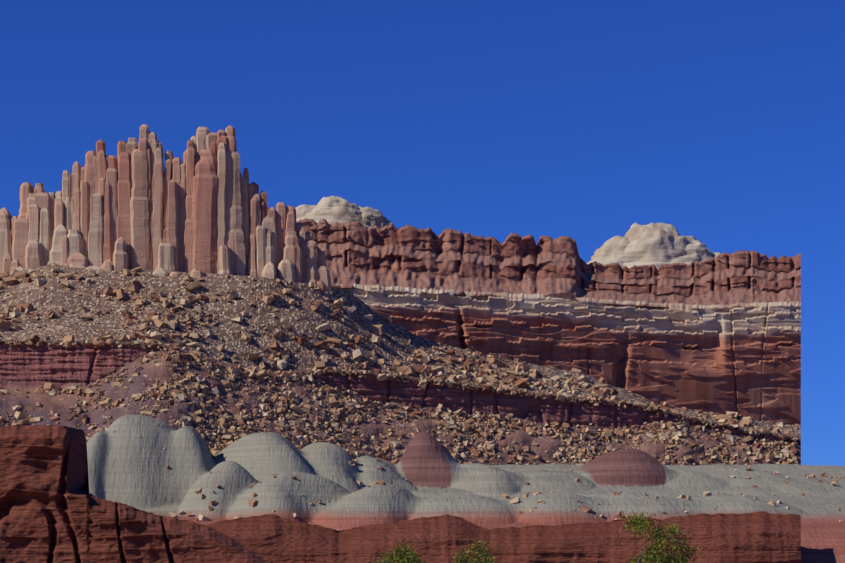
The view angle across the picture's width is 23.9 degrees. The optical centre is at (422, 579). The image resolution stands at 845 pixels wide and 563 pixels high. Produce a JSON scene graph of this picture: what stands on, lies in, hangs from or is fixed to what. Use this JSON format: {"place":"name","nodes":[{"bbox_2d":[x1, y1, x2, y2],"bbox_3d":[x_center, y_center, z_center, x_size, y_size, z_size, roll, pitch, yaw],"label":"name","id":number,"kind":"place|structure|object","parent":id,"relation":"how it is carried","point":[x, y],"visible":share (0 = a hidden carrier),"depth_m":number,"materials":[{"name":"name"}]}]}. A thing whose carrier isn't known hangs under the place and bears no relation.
{"place":"outdoors","nodes":[
{"label":"outdoors","id":0,"kind":"place"},
{"bbox_2d":[0,340,800,465],"bbox_3d":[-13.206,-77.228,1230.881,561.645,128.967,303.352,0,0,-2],"label":"ledge band","id":1,"kind":"object","parent":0,"point":[31,369],"visible":0.33,"depth_m":1220.59,"materials":[{"name":"brown stone"}]},
{"bbox_2d":[0,335,798,465],"bbox_3d":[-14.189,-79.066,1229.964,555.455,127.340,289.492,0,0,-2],"label":"slope boulders","id":2,"kind":"object","parent":1,"relation":"on","point":[239,428],"visible":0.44,"depth_m":1220.73,"materials":[{"name":"brown stone"}]},
{"bbox_2d":[0,264,800,436],"bbox_3d":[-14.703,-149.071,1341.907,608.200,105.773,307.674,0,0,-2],"label":"talus slope","id":3,"kind":"structure","parent":0,"point":[301,359],"depth_m":1262.43,"materials":[{"name":"soil"}]},
{"bbox_2d":[0,124,333,299],"bbox_3d":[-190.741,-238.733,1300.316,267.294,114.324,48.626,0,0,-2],"label":"rock spires","id":4,"kind":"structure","parent":3,"relation":"on","point":[201,210],"depth_m":1289.64,"materials":[{"name":"brown stone"}]},
{"bbox_2d":[0,266,798,436],"bbox_3d":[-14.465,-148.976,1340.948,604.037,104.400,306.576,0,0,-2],"label":"talus boulders","id":5,"kind":"object","parent":3,"relation":"on","point":[485,374],"visible":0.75,"depth_m":1269.63,"materials":[{"name":"brown stone"}]},
{"bbox_2d":[0,0,844,465],"label":"sky","id":6,"kind":"structure","parent":0,"point":[721,123],"materials":[{"name":"blue"}]},
{"bbox_2d":[87,415,844,562],"bbox_3d":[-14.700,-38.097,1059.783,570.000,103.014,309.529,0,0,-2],"label":"badland hills","id":7,"kind":"structure","parent":0,"point":[127,465],"depth_m":1056.31,"materials":[{"name":"grey stone"}]},
{"bbox_2d":[105,424,844,521],"bbox_3d":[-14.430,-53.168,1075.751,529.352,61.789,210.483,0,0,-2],"label":"hill rocks","id":8,"kind":"object","parent":7,"relation":"on","point":[253,503],"visible":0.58,"depth_m":1033.66,"materials":[{"name":"brown stone"}]},
{"bbox_2d":[331,283,800,424],"bbox_3d":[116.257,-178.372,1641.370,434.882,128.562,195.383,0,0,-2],"label":"cliff face","id":9,"kind":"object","parent":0,"point":[745,362],"depth_m":1661.54},
{"bbox_2d":[298,218,800,308],"bbox_3d":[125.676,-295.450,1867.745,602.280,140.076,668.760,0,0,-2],"label":"kayenta ledges","id":10,"kind":"object","parent":9,"relation":"on","point":[390,255],"visible":0.81,"depth_m":1919.33,"materials":[{"name":"brown stone"}]},
{"bbox_2d":[295,196,393,227],"bbox_3d":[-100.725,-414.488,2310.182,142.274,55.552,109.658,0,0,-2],"label":"rock dome","id":11,"kind":"structure","parent":10,"relation":"on","point":[333,209],"depth_m":2280.57,"materials":[{"name":"stone"}]},
{"bbox_2d":[587,223,721,268],"bbox_3d":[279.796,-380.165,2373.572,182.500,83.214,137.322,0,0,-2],"label":"rock dome","id":12,"kind":"structure","parent":10,"relation":"on","point":[657,245],"depth_m":2335.54,"materials":[{"name":"stone"}]},
{"label":"ground","id":13,"kind":"structure","parent":0,"visible":0},
{"bbox_2d":[0,425,272,562],"bbox_3d":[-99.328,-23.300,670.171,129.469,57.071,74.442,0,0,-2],"label":"rock outcrop","id":14,"kind":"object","parent":13,"relation":"on","point":[53,509],"depth_m":643.57,"materials":[{"name":"red stone"}]},
{"bbox_2d":[365,540,424,562],"bbox_3d":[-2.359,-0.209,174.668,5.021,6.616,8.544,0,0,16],"label":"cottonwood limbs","id":15,"kind":"object","parent":13,"relation":"on","point":[403,557],"visible":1,"depth_m":176.12,"materials":[{"name":"green plant"}]},
{"bbox_2d":[450,536,496,562],"bbox_3d":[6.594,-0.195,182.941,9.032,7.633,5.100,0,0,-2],"label":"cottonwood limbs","id":16,"kind":"object","parent":13,"relation":"on","point":[486,556],"visible":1,"depth_m":183.41,"materials":[{"name":"green plant"}]},
{"bbox_2d":[208,511,800,562],"bbox_3d":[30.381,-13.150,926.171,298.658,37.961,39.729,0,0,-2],"label":"rock ledge","id":17,"kind":"object","parent":13,"relation":"on","point":[761,537],"visible":0.79,"depth_m":923.26,"materials":[{"name":"red stone"}]},
{"bbox_2d":[619,508,705,562],"bbox_3d":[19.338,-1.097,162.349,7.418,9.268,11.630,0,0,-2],"label":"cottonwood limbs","id":18,"kind":"object","parent":13,"relation":"on","point":[638,523],"visible":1,"depth_m":158.65,"materials":[{"name":"green plant"}]}
]}

